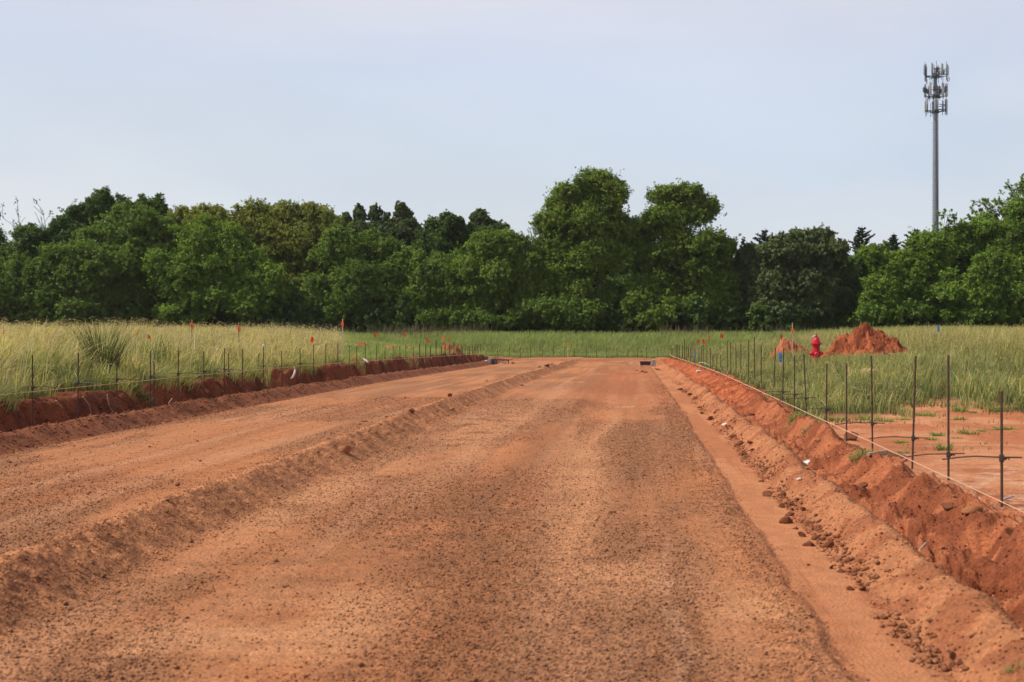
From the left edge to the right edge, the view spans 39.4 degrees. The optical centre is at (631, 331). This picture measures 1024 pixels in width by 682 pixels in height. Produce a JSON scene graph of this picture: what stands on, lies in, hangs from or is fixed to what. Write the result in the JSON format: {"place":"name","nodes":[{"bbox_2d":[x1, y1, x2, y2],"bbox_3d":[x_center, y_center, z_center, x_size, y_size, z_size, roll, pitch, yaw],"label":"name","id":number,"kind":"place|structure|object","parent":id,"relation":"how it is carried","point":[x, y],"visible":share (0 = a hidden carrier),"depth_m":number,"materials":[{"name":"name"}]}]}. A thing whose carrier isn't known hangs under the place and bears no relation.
{"place":"outdoors","nodes":[
{"label":"outdoors","id":0,"kind":"place"},
{"bbox_2d":[0,316,388,412],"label":"tall grass","id":1,"kind":"structure","parent":0,"point":[54,351],"depth_m":33.90,"materials":[{"name":"plant"}]},
{"bbox_2d":[0,352,517,431],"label":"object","id":2,"kind":"structure","parent":0,"point":[50,412],"depth_m":29.92,"materials":[{"name":"soil"}]},
{"bbox_2d":[9,385,39,398],"bbox_3d":[-9.982,0.992,23.223,0.937,0.287,0.848,0,0,0],"label":"green weed","id":3,"kind":"object","parent":2,"relation":"on","point":[30,393],"visible":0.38,"depth_m":23.16,"materials":[{"name":"green plant"}]},
{"bbox_2d":[22,355,58,424],"bbox_3d":[-8.863,1.015,21.392,0.621,1.336,0.035,0,0,1],"label":"rebar stake","id":4,"kind":"object","parent":2,"relation":"on","point":[32,386],"visible":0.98,"depth_m":21.39,"materials":[{"name":"metal"}]},
{"bbox_2d":[2,354,469,394],"bbox_3d":[-8.571,1.053,48.001,0.296,0.403,64.001,0,0,0],"label":"guide string","id":5,"kind":"object","parent":4,"relation":"attached to","point":[216,373],"visible":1,"depth_m":28.69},
{"bbox_2d":[69,353,101,418],"bbox_3d":[-8.860,1.015,23.116,0.620,1.336,0.038,0,0,11],"label":"rebar stake","id":6,"kind":"object","parent":2,"relation":"on","point":[78,382],"visible":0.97,"depth_m":23.14,"materials":[{"name":"metal"}]},
{"bbox_2d":[64,310,148,371],"bbox_3d":[-10.733,0.320,29.018,1.862,1.579,1.827,0,0,0],"label":"reed clump","id":7,"kind":"object","parent":2,"relation":"on","point":[109,356],"visible":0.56,"depth_m":28.91,"materials":[{"name":"green plant"}]},
{"bbox_2d":[107,353,141,411],"bbox_3d":[-8.869,1.031,24.943,0.620,1.300,0.039,0,0,-13],"label":"rebar stake","id":8,"kind":"object","parent":2,"relation":"on","point":[116,379],"visible":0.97,"depth_m":24.90,"materials":[{"name":"metal"}]},
{"bbox_2d":[127,379,157,407],"bbox_3d":[-9.873,1.214,28.588,0.784,0.678,0.728,0,0,0],"label":"green weed","id":9,"kind":"object","parent":2,"relation":"on","point":[141,395],"visible":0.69,"depth_m":28.58,"materials":[{"name":"green plant"}]},
{"bbox_2d":[153,361,154,407],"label":"rebar stake","id":10,"kind":"object","parent":2,"relation":"on","point":[153,384],"visible":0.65,"depth_m":27.55,"materials":[{"name":"metal"}]},
{"bbox_2d":[143,351,170,407],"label":"rebar stake","id":11,"kind":"object","parent":2,"relation":"on","point":[150,376],"visible":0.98,"depth_m":26.64,"materials":[{"name":"metal"}]},
{"bbox_2d":[170,350,199,401],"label":"rebar stake","id":12,"kind":"object","parent":2,"relation":"on","point":[177,373],"visible":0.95,"depth_m":28.39,"materials":[{"name":"metal"}]},
{"bbox_2d":[203,351,224,396],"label":"rebar stake","id":13,"kind":"object","parent":2,"relation":"on","point":[204,371],"visible":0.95,"depth_m":30.14,"materials":[{"name":"metal"}]},
{"bbox_2d":[228,353,228,393],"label":"rebar stake","id":14,"kind":"object","parent":2,"relation":"on","point":[228,373],"visible":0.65,"depth_m":32.65,"materials":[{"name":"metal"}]},
{"bbox_2d":[223,348,242,394],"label":"rebar stake","id":15,"kind":"object","parent":2,"relation":"on","point":[224,369],"visible":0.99,"depth_m":31.90,"materials":[{"name":"metal"}]},
{"bbox_2d":[242,349,242,392],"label":"rebar stake","id":16,"kind":"object","parent":2,"relation":"on","point":[242,371],"visible":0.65,"depth_m":33.64,"materials":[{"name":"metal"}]},
{"bbox_2d":[262,344,278,388],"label":"rebar stake","id":17,"kind":"object","parent":2,"relation":"on","point":[263,365],"visible":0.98,"depth_m":35.39,"materials":[{"name":"metal"}]},
{"bbox_2d":[297,353,316,382],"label":"rebar stake","id":18,"kind":"object","parent":2,"relation":"on","point":[300,363],"visible":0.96,"depth_m":38.89,"materials":[{"name":"metal"}]},
{"bbox_2d":[313,344,313,382],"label":"rebar stake","id":19,"kind":"object","parent":2,"relation":"on","point":[313,363],"visible":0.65,"depth_m":40.64,"materials":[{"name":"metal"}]},
{"bbox_2d":[341,319,343,359],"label":"survey lath","id":20,"kind":"object","parent":2,"relation":"on","point":[342,324],"visible":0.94,"depth_m":47.98,"materials":[{"name":"brown wood"}]},
{"bbox_2d":[352,356,364,375],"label":"weed","id":21,"kind":"object","parent":2,"relation":"on","point":[361,370],"visible":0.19,"depth_m":49.77,"materials":[{"name":"plant"}]},
{"bbox_2d":[440,343,469,361],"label":"dirt mound","id":22,"kind":"object","parent":2,"relation":"on","point":[456,348],"visible":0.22,"depth_m":81.85,"materials":[{"name":"soil"}]},
{"bbox_2d":[332,358,355,364],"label":"grass tussock","id":23,"kind":"object","parent":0,"point":[345,360],"depth_m":47.43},
{"bbox_2d":[0,357,1023,681],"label":"dirt road","id":24,"kind":"structure","parent":0,"point":[850,631],"depth_m":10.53,"materials":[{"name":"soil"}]},
{"bbox_2d":[338,445,350,453],"bbox_3d":[-3.584,1.467,17.735,0.180,0.120,0.110,0,0,-15],"label":"dirt clod","id":25,"kind":"object","parent":24,"relation":"on","point":[346,449],"visible":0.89,"depth_m":17.70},
{"bbox_2d":[640,361,650,364],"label":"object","id":26,"kind":"structure","parent":24,"relation":"on","point":[645,362],"depth_m":80.04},
{"bbox_2d":[762,491,772,496],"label":"dirt clod","id":27,"kind":"object","parent":24,"relation":"on","point":[767,493],"visible":1,"depth_m":14.07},
{"bbox_2d":[779,516,792,523],"bbox_3d":[1.316,1.609,12.119,0.122,0.089,0.110,0,0,-7],"label":"dirt clod","id":28,"kind":"object","parent":24,"relation":"on","point":[786,520],"visible":0.92,"depth_m":12.08,"materials":[{"name":"soil"}]},
{"bbox_2d":[802,540,814,545],"bbox_3d":[1.350,1.623,10.837,0.097,0.065,0.084,0,0,22],"label":"dirt clod","id":29,"kind":"object","parent":24,"relation":"on","point":[809,543],"visible":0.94,"depth_m":10.81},
{"bbox_2d":[821,539,834,547],"bbox_3d":[1.485,1.610,10.741,0.116,0.084,0.111,0,0,-43],"label":"dirt clod","id":30,"kind":"object","parent":24,"relation":"on","point":[829,543],"visible":0.88,"depth_m":10.70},
{"bbox_2d":[948,651,955,659],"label":"dirt clod","id":31,"kind":"object","parent":24,"relation":"on","point":[952,655],"visible":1,"depth_m":7.01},
{"bbox_2d":[996,659,1023,677],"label":"dry weed","id":32,"kind":"object","parent":24,"relation":"on","point":[1008,670],"visible":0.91,"depth_m":6.44,"materials":[{"name":"beige plant"}]},
{"bbox_2d":[0,0,1023,255],"label":"sky","id":33,"kind":"structure","parent":0,"point":[802,114],"materials":[{"name":"blue"}]},
{"bbox_2d":[421,331,734,357],"bbox_3d":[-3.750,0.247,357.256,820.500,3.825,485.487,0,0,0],"label":"field","id":34,"kind":"structure","parent":0,"point":[577,348],"depth_m":121.10,"materials":[{"name":"plant"}]},
{"bbox_2d":[0,222,54,265],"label":"leafy tree","id":35,"kind":"object","parent":34,"relation":"on","point":[24,237],"visible":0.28,"depth_m":142.94,"materials":[{"name":"green plant"}]},
{"bbox_2d":[0,198,62,229],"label":"sparse tree","id":36,"kind":"object","parent":34,"relation":"on","point":[24,218],"visible":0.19,"depth_m":147.85,"materials":[{"name":"brown plant"}]},
{"bbox_2d":[0,228,134,327],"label":"leafy tree","id":37,"kind":"object","parent":34,"relation":"on","point":[70,280],"visible":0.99,"depth_m":133.94,"materials":[{"name":"green plant"}]},
{"bbox_2d":[46,185,130,251],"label":"leafy tree","id":38,"kind":"object","parent":34,"relation":"on","point":[74,217],"visible":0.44,"depth_m":147.06,"materials":[{"name":"green plant"}]},
{"bbox_2d":[67,197,187,326],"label":"leafy tree","id":39,"kind":"object","parent":34,"relation":"on","point":[121,225],"visible":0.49,"depth_m":136.97,"materials":[{"name":"green plant"}]},
{"bbox_2d":[131,192,169,243],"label":"leafy tree","id":40,"kind":"object","parent":34,"relation":"on","point":[157,202],"visible":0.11,"depth_m":147.78,"materials":[{"name":"green plant"}]},
{"bbox_2d":[162,202,236,251],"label":"leafy tree","id":41,"kind":"object","parent":34,"relation":"on","point":[186,214],"visible":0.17,"depth_m":142.17,"materials":[{"name":"green plant"}]},
{"bbox_2d":[139,210,296,327],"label":"leafy tree","id":42,"kind":"object","parent":34,"relation":"on","point":[215,271],"visible":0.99,"depth_m":134.64,"materials":[{"name":"green plant"}]},
{"bbox_2d":[225,195,317,307],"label":"leafy tree","id":43,"kind":"object","parent":34,"relation":"on","point":[265,224],"visible":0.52,"depth_m":140.89,"materials":[{"name":"green plant"}]},
{"bbox_2d":[277,199,349,308],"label":"leafy tree","id":44,"kind":"object","parent":34,"relation":"on","point":[316,216],"visible":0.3,"depth_m":141.10,"materials":[{"name":"green plant"}]},
{"bbox_2d":[284,216,421,332],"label":"leafy tree","id":45,"kind":"object","parent":34,"relation":"on","point":[354,261],"visible":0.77,"depth_m":137.02,"materials":[{"name":"green plant"}]},
{"bbox_2d":[341,200,423,246],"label":"leafy tree","id":46,"kind":"object","parent":34,"relation":"on","point":[403,223],"visible":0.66,"depth_m":149.22,"materials":[{"name":"green plant"}]},
{"bbox_2d":[382,241,477,330],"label":"leafy tree","id":47,"kind":"object","parent":34,"relation":"on","point":[431,284],"visible":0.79,"depth_m":135.82,"materials":[{"name":"green plant"}]},
{"bbox_2d":[410,209,479,262],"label":"leafy tree","id":48,"kind":"object","parent":34,"relation":"on","point":[434,235],"visible":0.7,"depth_m":146.57,"materials":[{"name":"green plant"}]},
{"bbox_2d":[448,307,518,332],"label":"leafy bush","id":49,"kind":"object","parent":34,"relation":"on","point":[476,318],"visible":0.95,"depth_m":132.99,"materials":[{"name":"green plant"}]},
{"bbox_2d":[468,208,510,283],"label":"leafy tree","id":50,"kind":"object","parent":34,"relation":"on","point":[480,217],"visible":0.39,"depth_m":151.21,"materials":[{"name":"green plant"}]},
{"bbox_2d":[443,226,549,329],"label":"leafy tree","id":51,"kind":"object","parent":34,"relation":"on","point":[506,270],"visible":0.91,"depth_m":135.28,"materials":[{"name":"green plant"}]},
{"bbox_2d":[0,293,1022,335],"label":"undergrowth","id":52,"kind":"object","parent":34,"relation":"on","point":[734,314],"visible":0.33,"depth_m":136.43,"materials":[{"name":"green plant"}]},
{"bbox_2d":[30,324,1023,372],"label":"grass","id":53,"kind":"structure","parent":34,"relation":"on","point":[621,341],"depth_m":123.45,"materials":[{"name":"plant"}]},
{"bbox_2d":[502,291,606,332],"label":"leafy bush","id":54,"kind":"object","parent":34,"relation":"on","point":[543,310],"visible":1,"depth_m":133.55,"materials":[{"name":"green plant"}]},
{"bbox_2d":[167,240,962,333],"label":"woodland","id":55,"kind":"object","parent":34,"relation":"on","point":[625,272],"depth_m":157.88,"materials":[{"name":"green plant"}]},
{"bbox_2d":[527,165,647,330],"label":"tall tree","id":56,"kind":"object","parent":34,"relation":"on","point":[569,219],"visible":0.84,"depth_m":137.63,"materials":[{"name":"green plant"}]},
{"bbox_2d":[601,214,656,301],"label":"leafy tree","id":57,"kind":"object","parent":34,"relation":"on","point":[619,280],"visible":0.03,"depth_m":144.62,"materials":[{"name":"green plant"}]},
{"bbox_2d":[255,319,1017,338],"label":"dry weeds","id":58,"kind":"object","parent":34,"relation":"on","point":[424,331],"visible":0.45,"depth_m":130.30,"materials":[{"name":"green plant"}]},
{"bbox_2d":[619,290,680,332],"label":"leafy bush","id":59,"kind":"object","parent":34,"relation":"on","point":[648,315],"visible":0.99,"depth_m":134.16,"materials":[{"name":"green plant"}]},
{"bbox_2d":[615,178,742,332],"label":"tall tree","id":60,"kind":"object","parent":34,"relation":"on","point":[683,258],"visible":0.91,"depth_m":138.62,"materials":[{"name":"green plant"}]},
{"bbox_2d":[728,237,767,334],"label":"leafy tree","id":61,"kind":"object","parent":34,"relation":"on","point":[747,256],"visible":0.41,"depth_m":140.47,"materials":[{"name":"green plant"}]},
{"bbox_2d":[751,229,770,244],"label":"conifer","id":62,"kind":"object","parent":34,"relation":"on","point":[763,237],"visible":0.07,"depth_m":149.82,"materials":[{"name":"green plant"}]},
{"bbox_2d":[743,222,861,331],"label":"leafy tree","id":63,"kind":"object","parent":34,"relation":"on","point":[799,266],"visible":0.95,"depth_m":137.16,"materials":[{"name":"green plant"}]},
{"bbox_2d":[847,227,875,288],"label":"conifer","id":64,"kind":"object","parent":34,"relation":"on","point":[860,235],"visible":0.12,"depth_m":149.71,"materials":[{"name":"green plant"}]},
{"bbox_2d":[840,242,883,298],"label":"leafy tree","id":65,"kind":"object","parent":34,"relation":"on","point":[863,267],"visible":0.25,"depth_m":142.88,"materials":[{"name":"green plant"}]},
{"bbox_2d":[884,234,900,255],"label":"conifer","id":66,"kind":"object","parent":34,"relation":"on","point":[893,240],"visible":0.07,"depth_m":149.83,"materials":[{"name":"green plant"}]},
{"bbox_2d":[848,226,962,327],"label":"leafy tree","id":67,"kind":"object","parent":34,"relation":"on","point":[901,284],"visible":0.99,"depth_m":131.22,"materials":[{"name":"green plant"}]},
{"bbox_2d":[889,228,922,297],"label":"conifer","id":68,"kind":"object","parent":34,"relation":"on","point":[906,235],"visible":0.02,"depth_m":147.92,"materials":[{"name":"green plant"}]},
{"bbox_2d":[923,61,949,229],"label":"antenna mast","id":69,"kind":"object","parent":34,"relation":"on","point":[938,91],"visible":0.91,"depth_m":239.66,"materials":[{"name":"metal"}]},
{"bbox_2d":[932,208,963,239],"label":"leafy tree","id":70,"kind":"object","parent":34,"relation":"on","point":[951,222],"visible":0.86,"depth_m":136.80,"materials":[{"name":"green plant"}]},
{"bbox_2d":[921,246,1023,326],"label":"leafy tree","id":71,"kind":"object","parent":34,"relation":"on","point":[990,291],"visible":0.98,"depth_m":129.30,"materials":[{"name":"green plant"}]},
{"bbox_2d":[926,185,1023,279],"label":"leafy tree","id":72,"kind":"object","parent":34,"relation":"on","point":[984,232],"visible":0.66,"depth_m":136.90,"materials":[{"name":"green plant"}]},
{"bbox_2d":[965,173,1023,221],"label":"leafy tree","id":73,"kind":"object","parent":34,"relation":"on","point":[1000,202],"visible":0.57,"depth_m":140.94,"materials":[{"name":"green plant"}]},
{"bbox_2d":[657,357,1023,628],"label":"field","id":74,"kind":"structure","parent":0,"point":[981,474],"depth_m":14.39,"materials":[{"name":"soil"}]},
{"bbox_2d":[731,340,750,380],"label":"rebar stake","id":75,"kind":"object","parent":74,"relation":"on","point":[748,362],"visible":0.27,"depth_m":36.48,"materials":[{"name":"metal"}]},
{"bbox_2d":[740,337,754,383],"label":"rebar stake","id":76,"kind":"object","parent":74,"relation":"on","point":[754,360],"visible":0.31,"depth_m":34.70,"materials":[{"name":"metal"}]},
{"bbox_2d":[761,344,761,387],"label":"rebar stake","id":77,"kind":"object","parent":74,"relation":"on","point":[761,364],"visible":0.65,"depth_m":32.89,"materials":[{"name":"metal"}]},
{"bbox_2d":[755,347,779,389],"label":"rebar stake","id":78,"kind":"object","parent":74,"relation":"on","point":[774,373],"visible":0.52,"depth_m":30.02,"materials":[{"name":"metal"}]},
{"bbox_2d":[761,348,789,403],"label":"rebar stake","id":79,"kind":"object","parent":74,"relation":"on","point":[782,391],"visible":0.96,"depth_m":28.23,"materials":[{"name":"metal"}]},
{"bbox_2d":[769,355,797,411],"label":"rebar stake","id":80,"kind":"object","parent":74,"relation":"on","point":[794,394],"visible":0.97,"depth_m":26.16,"materials":[{"name":"metal"}]},
{"bbox_2d":[769,338,807,357],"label":"dirt mound","id":81,"kind":"object","parent":74,"relation":"on","point":[785,344],"visible":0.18,"depth_m":57.85,"materials":[{"name":"soil"}]},
{"bbox_2d":[791,323,793,354],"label":"survey lath","id":82,"kind":"object","parent":74,"relation":"on","point":[792,330],"visible":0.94,"depth_m":54.00,"materials":[{"name":"brown wood"}]},
{"bbox_2d":[779,412,806,432],"bbox_3d":[2.454,1.379,21.494,0.458,0.393,0.436,0,0,33],"label":"grass tuft","id":83,"kind":"object","parent":74,"relation":"on","point":[791,419],"visible":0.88,"depth_m":21.49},
{"bbox_2d":[779,354,814,416],"bbox_3d":[2.833,1.006,24.321,0.620,1.252,0.038,0,0,-4],"label":"rebar stake","id":84,"kind":"object","parent":74,"relation":"on","point":[806,398],"visible":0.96,"depth_m":24.32,"materials":[{"name":"metal"}]},
{"bbox_2d":[796,364,829,420],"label":"rebar stake","id":85,"kind":"object","parent":74,"relation":"on","point":[826,409],"visible":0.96,"depth_m":21.91,"materials":[{"name":"metal"}]},
{"bbox_2d":[809,334,823,359],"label":"fire hydrant","id":86,"kind":"object","parent":74,"relation":"on","point":[816,343],"visible":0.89,"depth_m":47.50,"materials":[{"name":"red metal"}]},
{"bbox_2d":[846,363,846,441],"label":"rebar stake","id":87,"kind":"object","parent":74,"relation":"on","point":[846,401],"visible":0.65,"depth_m":19.83,"materials":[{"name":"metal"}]},
{"bbox_2d":[670,355,1023,512],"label":"guide string","id":88,"kind":"object","parent":74,"relation":"on","point":[876,444],"visible":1,"depth_m":14.12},
{"bbox_2d":[844,431,857,440],"bbox_3d":[3.142,1.513,20.361,0.188,0.163,0.185,0,0,22],"label":"dirt clod","id":89,"kind":"object","parent":74,"relation":"on","point":[851,437],"visible":0.84,"depth_m":20.32,"materials":[{"name":"soil"}]},
{"bbox_2d":[835,356,884,451],"bbox_3d":[2.846,0.981,17.711,0.621,1.358,0.036,0,0,5],"label":"rebar stake","id":90,"kind":"object","parent":74,"relation":"on","point":[872,423],"visible":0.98,"depth_m":17.69,"materials":[{"name":"metal"}]},
{"bbox_2d":[844,445,883,464],"bbox_3d":[2.466,1.340,15.351,0.502,0.245,0.468,0,0,-24],"label":"grass tuft","id":91,"kind":"object","parent":74,"relation":"on","point":[859,456],"visible":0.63,"depth_m":15.35,"materials":[{"name":"plant"}]},
{"bbox_2d":[847,413,882,419],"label":"grass tuft","id":92,"kind":"object","parent":74,"relation":"on","point":[864,417],"visible":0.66,"depth_m":24.81,"materials":[{"name":"plant"}]},
{"bbox_2d":[821,322,913,358],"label":"dirt mound","id":93,"kind":"object","parent":74,"relation":"on","point":[864,337],"visible":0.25,"depth_m":48.66,"materials":[{"name":"soil"}]},
{"bbox_2d":[874,416,896,421],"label":"grass tuft","id":94,"kind":"object","parent":74,"relation":"on","point":[879,419],"visible":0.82,"depth_m":24.48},
{"bbox_2d":[866,449,905,456],"bbox_3d":[2.836,1.368,15.758,0.066,0.238,2.323,0,0,20],"label":"dead branch","id":95,"kind":"object","parent":74,"relation":"on","point":[886,452],"visible":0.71,"depth_m":15.52,"materials":[{"name":"brown wood"}]},
{"bbox_2d":[869,356,927,468],"bbox_3d":[2.860,0.927,15.208,0.621,1.334,0.036,0,0,5],"label":"rebar stake","id":96,"kind":"object","parent":74,"relation":"on","point":[913,438],"visible":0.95,"depth_m":15.19,"materials":[{"name":"metal"}]},
{"bbox_2d":[890,439,909,443],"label":"grass tuft","id":97,"kind":"object","parent":74,"relation":"on","point":[901,442],"visible":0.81,"depth_m":19.80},
{"bbox_2d":[908,410,945,416],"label":"grass tuft","id":98,"kind":"object","parent":74,"relation":"on","point":[927,414],"visible":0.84,"depth_m":25.48,"materials":[{"name":"plant"}]},
{"bbox_2d":[900,355,964,480],"bbox_3d":[2.850,0.882,13.451,0.620,1.320,0.036,0,0,-3],"label":"rebar stake","id":99,"kind":"object","parent":74,"relation":"on","point":[948,453],"visible":0.98,"depth_m":13.46,"materials":[{"name":"metal"}]},
{"bbox_2d":[930,431,945,436],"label":"grass tuft","id":100,"kind":"object","parent":74,"relation":"on","point":[938,434],"visible":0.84,"depth_m":21.11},
{"bbox_2d":[931,441,958,450],"bbox_3d":[4.023,1.479,18.342,0.454,0.168,0.389,0,0,0],"label":"grass tuft","id":101,"kind":"object","parent":74,"relation":"on","point":[941,448],"visible":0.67,"depth_m":18.32,"materials":[{"name":"plant"}]},
{"bbox_2d":[940,502,953,510],"bbox_3d":[2.445,1.340,10.888,0.138,0.074,0.122,0,0,-33],"label":"dirt clod","id":102,"kind":"object","parent":74,"relation":"on","point":[946,506],"visible":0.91,"depth_m":10.86,"materials":[{"name":"soil"}]},
{"bbox_2d":[950,402,975,412],"bbox_3d":[6.058,1.420,26.387,0.686,0.214,0.596,0,0,0],"label":"grass tuft","id":103,"kind":"object","parent":74,"relation":"on","point":[962,409],"visible":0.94,"depth_m":26.39,"materials":[{"name":"plant"}]},
{"bbox_2d":[957,428,980,434],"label":"grass tuft","id":104,"kind":"object","parent":74,"relation":"on","point":[965,431],"visible":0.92,"depth_m":21.63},
{"bbox_2d":[961,505,983,513],"bbox_3d":[2.532,1.323,10.562,0.162,0.073,0.096,0,0,14],"label":"dirt clod","id":105,"kind":"object","parent":74,"relation":"on","point":[969,509],"visible":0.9,"depth_m":10.53,"materials":[{"name":"soil"}]},
{"bbox_2d":[942,391,1021,506],"bbox_3d":[2.700,0.966,10.940,0.621,1.012,0.036,0,0,-3],"label":"rebar stake","id":106,"kind":"object","parent":74,"relation":"on","point":[1001,457],"visible":0.98,"depth_m":10.94,"materials":[{"name":"metal"}]},
{"bbox_2d":[978,403,1008,411],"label":"grass tuft","id":107,"kind":"object","parent":74,"relation":"on","point":[994,410],"visible":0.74,"depth_m":26.38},
{"bbox_2d":[1005,527,1014,535],"bbox_3d":[2.536,1.335,9.473,0.082,0.065,0.131,0,0,-30],"label":"dirt clod","id":108,"kind":"object","parent":74,"relation":"on","point":[1009,530],"visible":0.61,"depth_m":9.45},
{"bbox_2d":[666,321,1023,451],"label":"meadow grass","id":109,"kind":"structure","parent":0,"point":[993,360],"depth_m":33.91,"materials":[{"name":"plant"}]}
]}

